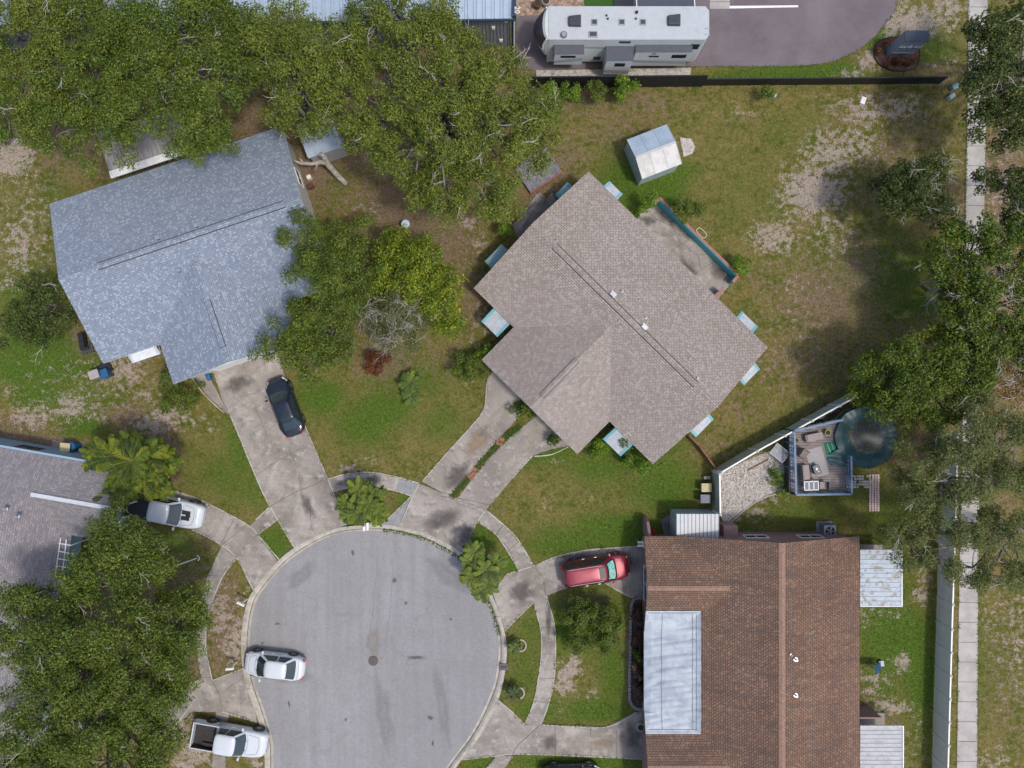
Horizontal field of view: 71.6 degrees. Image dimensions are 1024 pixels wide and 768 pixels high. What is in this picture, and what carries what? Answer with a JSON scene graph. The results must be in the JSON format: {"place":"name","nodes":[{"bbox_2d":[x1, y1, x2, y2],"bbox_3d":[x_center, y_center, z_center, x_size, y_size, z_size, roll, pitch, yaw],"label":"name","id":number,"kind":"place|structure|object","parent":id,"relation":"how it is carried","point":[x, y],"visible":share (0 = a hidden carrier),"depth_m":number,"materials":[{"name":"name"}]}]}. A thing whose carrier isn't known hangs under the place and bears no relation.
{"place":"outdoors","nodes":[
{"label":"outdoors","id":0,"kind":"place"},
{"bbox_2d":[160,668,256,767],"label":"driveway","id":1,"kind":"structure","parent":0,"point":[224,697],"depth_m":51.97,"materials":[{"name":"concrete"}]},
{"bbox_2d":[189,717,269,760],"bbox_3d":[-20.389,25.618,51.095,5.590,1.836,2.350,10,90,0],"label":"pickup truck","id":2,"kind":"object","parent":1,"relation":"on","point":[214,735],"visible":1,"depth_m":50.91,"materials":[{"name":"white paint"}]},
{"bbox_2d":[196,546,236,679],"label":"sidewalk","id":3,"kind":"structure","parent":0,"point":[224,560],"depth_m":51.97,"materials":[{"name":"concrete"}]},
{"bbox_2d":[167,491,281,589],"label":"driveway","id":4,"kind":"structure","parent":0,"point":[244,545],"depth_m":51.97,"materials":[{"name":"concrete"}]},
{"bbox_2d":[122,490,206,529],"bbox_3d":[-25.144,9.071,51.066,5.890,1.894,2.380,12,90,0],"label":"pickup truck","id":5,"kind":"object","parent":4,"relation":"on","point":[182,513],"visible":0.78,"depth_m":50.78,"materials":[{"name":"white paint"}]},
{"bbox_2d":[250,507,276,533],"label":"sidewalk","id":6,"kind":"structure","parent":0,"point":[264,519],"depth_m":51.97,"materials":[{"name":"concrete"}]},
{"bbox_2d":[192,354,346,550],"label":"driveway","id":7,"kind":"structure","parent":0,"point":[290,476],"depth_m":51.97,"materials":[{"name":"concrete"}]},
{"bbox_2d":[265,376,305,437],"bbox_3d":[-16.408,1.662,51.257,2.200,1.495,4.420,-20,90,0],"label":"parked car","id":8,"kind":"object","parent":7,"relation":"on","point":[288,413],"visible":1,"depth_m":50.96,"materials":[{"name":"paint"}]},
{"bbox_2d":[328,472,417,495],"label":"sidewalk","id":9,"kind":"structure","parent":0,"point":[399,485],"depth_m":51.97,"materials":[{"name":"concrete"}]},
{"bbox_2d":[250,531,498,767],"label":"road","id":10,"kind":"structure","parent":0,"point":[336,609],"depth_m":52.07,"materials":[{"name":"grey asphalt"}]},
{"bbox_2d":[243,648,305,681],"bbox_3d":[-17.199,20.380,51.248,4.450,1.514,2.220,7,90,0],"label":"parked car","id":11,"kind":"object","parent":10,"relation":"on","point":[274,665],"visible":1,"depth_m":50.98,"materials":[{"name":"white paint"}]},
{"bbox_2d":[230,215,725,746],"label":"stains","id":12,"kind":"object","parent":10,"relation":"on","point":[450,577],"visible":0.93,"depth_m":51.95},
{"bbox_2d":[382,371,568,552],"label":"driveway","id":13,"kind":"structure","parent":0,"point":[423,507],"depth_m":51.97,"materials":[{"name":"concrete"}]},
{"bbox_2d":[478,510,533,571],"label":"sidewalk","id":14,"kind":"structure","parent":0,"point":[516,551],"depth_m":51.97,"materials":[{"name":"concrete"}]},
{"bbox_2d":[0,0,1023,767],"bbox_3d":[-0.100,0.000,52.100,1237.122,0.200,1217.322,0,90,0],"label":"ground","id":15,"kind":"structure","parent":0,"point":[814,180],"depth_m":52.01,"materials":[{"name":"green plant"}]},
{"bbox_2d":[0,34,18,142],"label":"bush","id":16,"kind":"object","parent":15,"relation":"on","point":[2,129],"visible":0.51,"depth_m":48.94,"materials":[{"name":"green plant"}]},
{"bbox_2d":[0,269,81,362],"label":"tree","id":17,"kind":"object","parent":15,"relation":"on","point":[23,327],"visible":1,"depth_m":48.22,"materials":[{"name":"green plant"}]},
{"bbox_2d":[0,0,98,142],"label":"tree","id":18,"kind":"object","parent":15,"relation":"on","point":[47,44],"visible":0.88,"depth_m":43.17,"materials":[{"name":"green plant"}]},
{"bbox_2d":[0,438,128,765],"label":"house","id":19,"kind":"structure","parent":15,"relation":"on","point":[48,494],"depth_m":48.79,"materials":[{"name":"grey"}]},
{"bbox_2d":[10,0,150,179],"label":"tree","id":20,"kind":"object","parent":15,"relation":"on","point":[86,115],"visible":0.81,"depth_m":42.64,"materials":[{"name":"green plant"}]},
{"bbox_2d":[0,578,188,767],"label":"tree","id":21,"kind":"object","parent":15,"relation":"on","point":[82,688],"visible":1,"depth_m":42.68,"materials":[{"name":"green plant"}]},
{"bbox_2d":[8,496,180,625],"bbox_3d":[-25.976,12.189,47.367,9.669,9.573,6.584,-44,90,0],"label":"tree","id":22,"kind":"object","parent":15,"relation":"on","point":[121,553],"visible":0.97,"depth_m":44.03,"materials":[{"name":"green plant"}]},
{"bbox_2d":[79,428,183,507],"bbox_3d":[-26.071,5.857,49.531,6.842,5.092,5.691,0,90,0],"label":"palm tree","id":23,"kind":"object","parent":15,"relation":"on","point":[134,463],"visible":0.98,"depth_m":47.97,"materials":[{"name":"green plant"}]},
{"bbox_2d":[97,107,189,178],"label":"patio roof","id":24,"kind":"structure","parent":15,"relation":"on","point":[150,150],"depth_m":49.48,"materials":[{"name":"white metal"}]},
{"bbox_2d":[107,577,216,725],"bbox_3d":[-22.126,16.980,47.423,6.405,9.459,9.240,0,90,0],"label":"tree","id":25,"kind":"object","parent":15,"relation":"on","point":[177,647],"visible":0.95,"depth_m":44.13,"materials":[{"name":"green plant"}]},
{"bbox_2d":[76,0,275,169],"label":"tree","id":26,"kind":"object","parent":15,"relation":"on","point":[214,128],"visible":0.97,"depth_m":42.35,"materials":[{"name":"green plant"}]},
{"bbox_2d":[157,367,205,414],"bbox_3d":[-23.855,0.481,50.657,3.466,2.901,3.506,0,90,0],"label":"shrub","id":27,"kind":"object","parent":15,"relation":"on","point":[180,391],"visible":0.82,"depth_m":50.57,"materials":[{"name":"green plant"}]},
{"bbox_2d":[50,127,325,383],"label":"house","id":28,"kind":"structure","parent":15,"relation":"on","point":[182,263],"depth_m":48.33,"materials":[{"name":"blue"}]},
{"bbox_2d":[128,346,159,362],"bbox_3d":[-25.929,-2.247,49.995,2.100,0.838,1.003,-19,90,0],"label":"awning","id":29,"kind":"object","parent":28,"relation":"attached to","point":[140,355],"visible":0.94,"depth_m":49.92,"materials":[{"name":"white paint"}]},
{"bbox_2d":[0,0,519,53],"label":"warehouse","id":30,"kind":"structure","parent":15,"relation":"on","point":[495,20],"depth_m":47.58,"materials":[{"name":"metal"}]},
{"bbox_2d":[246,287,368,392],"bbox_3d":[-13.014,-3.191,48.265,8.549,7.755,5.769,-41,90,0],"label":"tree","id":31,"kind":"object","parent":15,"relation":"on","point":[306,345],"visible":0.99,"depth_m":45.62,"materials":[{"name":"green plant"}]},
{"bbox_2d":[237,0,401,146],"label":"tree","id":32,"kind":"object","parent":15,"relation":"on","point":[326,74],"visible":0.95,"depth_m":42.09,"materials":[{"name":"green plant"}]},
{"bbox_2d":[294,152,347,185],"bbox_3d":[-13.352,-15.442,50.373,3.219,3.034,1.269,17,90,0],"label":"fallen tree limb","id":33,"kind":"object","parent":15,"relation":"on","point":[325,161],"visible":1,"depth_m":49.84,"materials":[{"name":"brown plant"}]},
{"bbox_2d":[297,117,347,165],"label":"garden shed","id":34,"kind":"structure","parent":15,"relation":"on","point":[329,148],"depth_m":49.80,"materials":[{"name":"grey paint"}]},
{"bbox_2d":[273,204,388,320],"bbox_3d":[-11.792,-8.248,48.303,6.930,7.680,8.193,-15,90,0],"label":"tree","id":35,"kind":"object","parent":15,"relation":"on","point":[330,269],"visible":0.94,"depth_m":45.66,"materials":[{"name":"green plant"}]},
{"bbox_2d":[334,476,390,526],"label":"palm tree","id":36,"kind":"object","parent":15,"relation":"on","point":[363,503],"visible":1,"depth_m":49.50,"materials":[{"name":"green plant"}]},
{"bbox_2d":[241,524,506,767],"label":"kerb","id":37,"kind":"structure","parent":15,"relation":"on","point":[477,731],"depth_m":51.99,"materials":[{"name":"concrete"}]},
{"bbox_2d":[362,351,391,376],"bbox_3d":[-9.603,-1.444,50.956,2.299,2.304,1.880,0,90,0],"label":"shrub","id":38,"kind":"object","parent":15,"relation":"on","point":[378,362],"visible":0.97,"depth_m":50.68,"materials":[{"name":"red plant"}]},
{"bbox_2d":[339,286,436,359],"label":"tree","id":39,"kind":"object","parent":15,"relation":"on","point":[384,324],"visible":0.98,"depth_m":46.37,"materials":[{"name":"grey plant"}]},
{"bbox_2d":[339,0,462,52],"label":"tree","id":40,"kind":"object","parent":15,"relation":"on","point":[353,9],"visible":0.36,"depth_m":44.39,"materials":[{"name":"green plant"}]},
{"bbox_2d":[398,370,422,406],"bbox_3d":[-7.343,0.357,51.353,1.640,1.397,2.658,-8,90,0],"label":"cycad","id":41,"kind":"object","parent":15,"relation":"on","point":[408,384],"visible":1,"depth_m":50.98,"materials":[{"name":"green plant"}]},
{"bbox_2d":[364,223,468,339],"bbox_3d":[-6.087,-7.084,48.584,8.382,7.081,6.181,28,90,0],"label":"tree","id":42,"kind":"object","parent":15,"relation":"on","point":[437,294],"visible":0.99,"depth_m":46.61,"materials":[{"name":"green plant"}]},
{"bbox_2d":[333,0,570,228],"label":"tree","id":43,"kind":"object","parent":15,"relation":"on","point":[431,126],"visible":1,"depth_m":41.52,"materials":[{"name":"green plant"}]},
{"bbox_2d":[383,424,524,635],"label":"weeds","id":44,"kind":"object","parent":15,"relation":"on","point":[515,429],"visible":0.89,"depth_m":51.93,"materials":[{"name":"green plant"}]},
{"bbox_2d":[449,350,487,381],"bbox_3d":[-3.090,-1.316,50.859,2.733,2.497,2.362,0,90,0],"label":"shrub","id":45,"kind":"object","parent":15,"relation":"on","point":[470,372],"visible":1,"depth_m":50.27,"materials":[{"name":"green plant"}]},
{"bbox_2d":[458,539,508,602],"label":"palm tree","id":46,"kind":"object","parent":15,"relation":"on","point":[481,571],"visible":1,"depth_m":49.46,"materials":[{"name":"green plant"}]},
{"bbox_2d":[507,401,536,418],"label":"shrub","id":47,"kind":"object","parent":15,"relation":"on","point":[525,409],"visible":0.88,"depth_m":50.89,"materials":[{"name":"green plant"}]},
{"bbox_2d":[516,148,561,193],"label":"deck","id":48,"kind":"structure","parent":15,"relation":"on","point":[533,185],"depth_m":51.65,"materials":[{"name":"grey wood"}]},
{"bbox_2d":[516,0,583,15],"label":"gravel bed","id":49,"kind":"object","parent":15,"relation":"on","point":[527,8],"visible":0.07,"depth_m":51.96,"materials":[{"name":"beige gravel"}]},
{"bbox_2d":[541,760,599,767],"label":"parked car","id":50,"kind":"object","parent":15,"relation":"on","point":[584,764],"visible":1,"depth_m":51.37,"materials":[{"name":"paint"}]},
{"bbox_2d":[559,80,583,103],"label":"shrub","id":51,"kind":"object","parent":15,"relation":"on","point":[574,95],"visible":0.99,"depth_m":50.58,"materials":[{"name":"green plant"}]},
{"bbox_2d":[558,594,625,657],"bbox_3d":[5.626,17.095,50.204,4.736,3.808,4.537,0,90,0],"label":"shrub","id":52,"kind":"object","parent":15,"relation":"on","point":[583,632],"visible":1,"depth_m":49.62,"materials":[{"name":"green plant"}]},
{"bbox_2d":[584,79,608,103],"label":"shrub","id":53,"kind":"object","parent":15,"relation":"on","point":[598,95],"visible":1,"depth_m":50.11,"materials":[{"name":"green plant"}]},
{"bbox_2d":[583,437,610,459],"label":"shrub","id":54,"kind":"object","parent":15,"relation":"on","point":[596,451],"visible":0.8,"depth_m":50.33,"materials":[{"name":"green plant"}]},
{"bbox_2d":[536,68,690,75],"bbox_3d":[7.454,-22.735,52.015,11.355,0.070,0.655,-1,90,0],"label":"gravel strip","id":55,"kind":"object","parent":15,"relation":"on","point":[648,71],"visible":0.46,"depth_m":51.98,"materials":[{"name":"beige gravel"}]},
{"bbox_2d":[528,75,707,87],"bbox_3d":[7.523,-21.715,51.038,12.680,1.925,0.090,-1,90,0],"label":"fence","id":56,"kind":"object","parent":15,"relation":"on","point":[651,81],"visible":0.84,"depth_m":50.74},
{"bbox_2d":[474,171,767,463],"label":"house","id":57,"kind":"structure","parent":15,"relation":"on","point":[598,296],"depth_m":48.38,"materials":[{"name":"beige"}]},
{"bbox_2d":[481,308,509,336],"bbox_3d":[-1.123,-4.359,49.995,1.600,0.839,1.400,44,90,0],"label":"awning","id":58,"kind":"object","parent":57,"relation":"attached to","point":[495,322],"visible":0.94,"depth_m":49.86,"materials":[{"name":"metal"}]},
{"bbox_2d":[603,427,632,455],"bbox_3d":[7.504,3.999,49.995,1.750,0.839,1.399,44,90,0],"label":"awning","id":59,"kind":"object","parent":57,"relation":"attached to","point":[613,437],"visible":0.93,"depth_m":49.88,"materials":[{"name":"metal"}]},
{"bbox_2d":[609,74,641,104],"bbox_3d":[8.143,-21.015,50.743,2.223,2.728,1.844,0,90,0],"label":"shrub","id":60,"kind":"object","parent":15,"relation":"on","point":[618,93],"visible":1,"depth_m":50.29,"materials":[{"name":"green plant"}]},
{"bbox_2d":[631,599,643,706],"bbox_3d":[9.234,19.664,52.005,1.219,0.090,8.109,0,90,0],"label":"mulch bed","id":61,"kind":"object","parent":15,"relation":"on","point":[634,696],"visible":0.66,"depth_m":51.96,"materials":[{"name":"brown soil"}]},
{"bbox_2d":[628,596,641,710],"bbox_3d":[9.068,19.700,51.920,1.180,0.160,8.336,0,90,0],"label":"stone edging","id":62,"kind":"object","parent":61,"relation":"on","point":[629,658],"visible":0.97,"depth_m":51.84,"materials":[{"name":"grey stone"}]},
{"bbox_2d":[628,604,643,703],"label":"flower bed plants","id":63,"kind":"object","parent":61,"relation":"on","point":[639,687],"visible":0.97,"depth_m":51.07,"materials":[{"name":"green plant"}]},
{"bbox_2d":[621,453,666,476],"bbox_3d":[9.338,5.607,50.784,2.872,2.648,2.023,-24,90,0],"label":"shrub","id":64,"kind":"object","parent":15,"relation":"on","point":[640,465],"visible":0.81,"depth_m":50.18,"materials":[{"name":"green plant"}]},
{"bbox_2d":[635,190,659,217],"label":"shrub","id":65,"kind":"object","parent":15,"relation":"on","point":[647,204],"visible":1,"depth_m":50.15,"materials":[{"name":"green plant"}]},
{"bbox_2d":[624,124,681,184],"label":"garden shed","id":66,"kind":"structure","parent":15,"relation":"on","point":[652,154],"depth_m":49.83,"materials":[{"name":"grey paint"}]},
{"bbox_2d":[670,196,706,223],"bbox_3d":[12.493,-12.226,50.629,2.771,2.958,1.884,0,90,0],"label":"shrub","id":67,"kind":"object","parent":15,"relation":"on","point":[680,207],"visible":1,"depth_m":49.83,"materials":[{"name":"green plant"}]},
{"bbox_2d":[711,470,721,515],"bbox_3d":[14.695,7.805,51.000,0.164,2.000,3.024,-1,90,0],"label":"fence","id":68,"kind":"object","parent":15,"relation":"on","point":[716,483],"visible":1,"depth_m":50.88,"materials":[{"name":"white plastic"}]},
{"bbox_2d":[719,521,737,536],"bbox_3d":[15.477,10.787,51.100,1.000,1.800,1.500,0,90,0],"label":"storage box","id":69,"kind":"object","parent":15,"relation":"on","point":[728,528],"visible":0.57,"depth_m":50.20,"materials":[{"name":"paint"}]},
{"bbox_2d":[727,252,752,276],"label":"shrub","id":70,"kind":"object","parent":15,"relation":"on","point":[739,263],"visible":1,"depth_m":50.56,"materials":[{"name":"green plant"}]},
{"bbox_2d":[642,532,859,767],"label":"duplex","id":71,"kind":"structure","parent":15,"relation":"on","point":[780,649],"depth_m":48.36,"materials":[{"name":"brown"}]},
{"bbox_2d":[644,611,700,733],"bbox_3d":[11.082,19.839,49.081,3.768,0.859,8.506,0,90,0],"label":"tarp","id":72,"kind":"object","parent":71,"relation":"on","point":[672,676],"visible":1,"depth_m":49.04,"materials":[{"name":"grey plastic"}]},
{"bbox_2d":[767,464,791,500],"bbox_3d":[19.415,7.055,51.322,1.454,1.676,2.584,-36,90,0],"label":"shrub","id":73,"kind":"object","parent":15,"relation":"on","point":[779,476],"visible":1,"depth_m":51.54,"materials":[{"name":"green plant"}]},
{"bbox_2d":[713,373,894,473],"bbox_3d":[21.449,2.496,51.000,15.453,2.000,0.299,-29,90,0],"label":"fence","id":74,"kind":"object","parent":15,"relation":"on","point":[772,439],"visible":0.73,"depth_m":50.86,"materials":[{"name":"white plastic"}]},
{"bbox_2d":[783,418,852,495],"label":"pool deck","id":75,"kind":"structure","parent":15,"relation":"on","point":[839,478],"depth_m":50.95,"materials":[{"name":"wood"}]},
{"bbox_2d":[807,446,828,476],"bbox_3d":[21.908,5.626,50.942,1.211,0.012,2.113,-16,90,0],"label":"rug","id":76,"kind":"object","parent":75,"relation":"on","point":[815,456],"visible":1,"depth_m":50.94,"materials":[{"name":"grey fabric"}]},
{"bbox_2d":[702,76,947,85],"bbox_3d":[22.547,-21.914,51.413,17.321,1.175,0.090,0,90,0],"label":"fence","id":77,"kind":"object","parent":15,"relation":"on","point":[825,80],"visible":1,"depth_m":51.29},
{"bbox_2d":[816,521,835,533],"bbox_3d":[22.837,10.569,51.583,1.150,0.875,1.100,-2,90,0],"label":"air conditioner","id":78,"kind":"object","parent":15,"relation":"on","point":[826,527],"visible":0.77,"depth_m":51.38,"materials":[{"name":"metal"}]},
{"bbox_2d":[827,405,897,468],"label":"pool","id":79,"kind":"structure","parent":15,"relation":"on","point":[861,440],"depth_m":50.81,"materials":[{"name":"teal liquid"}]},
{"bbox_2d":[847,474,879,510],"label":"paved path","id":80,"kind":"structure","parent":15,"relation":"on","point":[876,479],"depth_m":51.94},
{"bbox_2d":[860,544,902,606],"bbox_3d":[25.822,13.584,50.805,2.949,2.390,3.994,0,90,0],"label":"patio cover","id":81,"kind":"object","parent":15,"relation":"on","point":[881,581],"visible":0.84,"depth_m":49.66,"materials":[{"name":"metal"}]},
{"bbox_2d":[860,712,903,767],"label":"patio cover","id":82,"kind":"object","parent":15,"relation":"on","point":[881,744],"visible":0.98,"depth_m":49.66,"materials":[{"name":"metal"}]},
{"bbox_2d":[875,38,918,69],"bbox_3d":[28.167,-24.136,52.000,3.324,0.100,2.447,0,90,0],"label":"mulch bed","id":83,"kind":"object","parent":15,"relation":"on","point":[882,58],"visible":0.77,"depth_m":51.95,"materials":[{"name":"brown soil"}]},
{"bbox_2d":[887,30,928,56],"bbox_3d":[28.239,-24.254,50.745,1.654,2.510,0.790,0,90,0],"label":"monument sign","id":84,"kind":"object","parent":83,"relation":"on","point":[907,43],"visible":1,"depth_m":49.98,"materials":[{"name":"grey paint"}]},
{"bbox_2d":[863,144,962,225],"bbox_3d":[26.985,-13.145,48.664,5.891,6.908,5.280,0,90,0],"label":"tree","id":85,"kind":"object","parent":15,"relation":"on","point":[913,188],"visible":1,"depth_m":46.71,"materials":[{"name":"green plant"}]},
{"bbox_2d":[842,326,1004,434],"bbox_3d":[27.106,-0.211,48.281,9.914,7.705,7.270,0,90,0],"label":"tree","id":86,"kind":"object","parent":15,"relation":"on","point":[949,367],"visible":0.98,"depth_m":45.88,"materials":[{"name":"green plant"}]},
{"bbox_2d":[932,432,958,767],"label":"fence","id":87,"kind":"object","parent":15,"relation":"on","point":[943,672],"visible":0.66,"depth_m":50.97,"materials":[{"name":"beige plastic"}]},
{"bbox_2d":[875,500,1023,596],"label":"tree","id":88,"kind":"object","parent":15,"relation":"on","point":[966,531],"visible":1,"depth_m":45.33,"materials":[{"name":"green plant"}]},
{"bbox_2d":[884,389,1023,514],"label":"tree","id":89,"kind":"object","parent":15,"relation":"on","point":[1006,474],"visible":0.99,"depth_m":45.02,"materials":[{"name":"green plant"}]},
{"bbox_2d":[915,203,1023,303],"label":"tree","id":90,"kind":"object","parent":15,"relation":"on","point":[965,259],"visible":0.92,"depth_m":45.47,"materials":[{"name":"green plant"}]},
{"bbox_2d":[920,271,1023,380],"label":"tree","id":91,"kind":"object","parent":15,"relation":"on","point":[983,320],"visible":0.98,"depth_m":45.41,"materials":[{"name":"green plant"}]},
{"bbox_2d":[958,0,1023,156],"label":"tree","id":92,"kind":"object","parent":15,"relation":"on","point":[1006,67],"visible":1,"depth_m":45.34,"materials":[{"name":"green plant"}]},
{"bbox_2d":[969,164,1023,228],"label":"tree","id":93,"kind":"object","parent":15,"relation":"on","point":[1013,185],"visible":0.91,"depth_m":46.44,"materials":[{"name":"green plant"}]},
{"bbox_2d":[992,356,1023,411],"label":"tree","id":94,"kind":"object","parent":15,"relation":"on","point":[1011,369],"visible":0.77,"depth_m":47.25,"materials":[{"name":"green plant"}]},
{"bbox_2d":[513,192,555,238],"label":"patio","id":95,"kind":"structure","parent":0,"point":[538,211],"depth_m":51.97,"materials":[{"name":"concrete"}]},
{"bbox_2d":[525,596,555,724],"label":"sidewalk","id":96,"kind":"structure","parent":0,"point":[544,690],"depth_m":51.97,"materials":[{"name":"concrete"}]},
{"bbox_2d":[462,700,641,767],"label":"driveway","id":97,"kind":"structure","parent":0,"point":[506,735],"depth_m":51.97,"materials":[{"name":"concrete"}]},
{"bbox_2d":[493,546,641,630],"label":"driveway","id":98,"kind":"structure","parent":0,"point":[541,580],"depth_m":51.97,"materials":[{"name":"concrete"}]},
{"bbox_2d":[559,551,630,587],"bbox_3d":[6.005,13.454,51.076,5.080,1.863,2.320,-9,90,0],"label":"minivan","id":99,"kind":"object","parent":98,"relation":"on","point":[594,570],"visible":1,"depth_m":50.55,"materials":[{"name":"red paint"}]},
{"bbox_2d":[661,514,669,533],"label":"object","id":100,"kind":"structure","parent":0,"point":[665,521],"depth_m":51.97,"materials":[{"name":"concrete"}]},
{"bbox_2d":[670,509,718,537],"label":"utility shed","id":101,"kind":"structure","parent":100,"relation":"on","point":[696,522],"depth_m":49.67,"materials":[{"name":"white metal"}]},
{"bbox_2d":[635,204,731,298],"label":"patio","id":102,"kind":"structure","parent":0,"point":[677,243],"depth_m":51.97,"materials":[{"name":"concrete"}]},
{"bbox_2d":[654,197,738,296],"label":"patio wall","id":103,"kind":"structure","parent":102,"relation":"on","point":[707,248],"depth_m":51.12,"materials":[{"name":"teal brick"}]},
{"bbox_2d":[516,0,897,69],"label":"parking lot","id":104,"kind":"structure","parent":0,"point":[806,32],"depth_m":51.98,"materials":[{"name":"grey asphalt"}]},
{"bbox_2d":[533,0,709,73],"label":"camper trailer","id":105,"kind":"object","parent":104,"relation":"on","point":[618,39],"visible":1,"depth_m":48.08,"materials":[{"name":"white paint"}]},
{"bbox_2d":[720,450,783,520],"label":"gravel","id":106,"kind":"structure","parent":0,"point":[755,488],"depth_m":51.95,"materials":[{"name":"grey gravel"}]},
{"bbox_2d":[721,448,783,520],"bbox_3d":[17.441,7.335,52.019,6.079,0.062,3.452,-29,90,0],"label":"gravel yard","id":107,"kind":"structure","parent":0,"point":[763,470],"depth_m":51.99,"materials":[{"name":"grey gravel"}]},
{"bbox_2d":[957,0,987,767],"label":"sidewalk","id":108,"kind":"structure","parent":0,"point":[967,697],"depth_m":51.97,"materials":[{"name":"concrete"}]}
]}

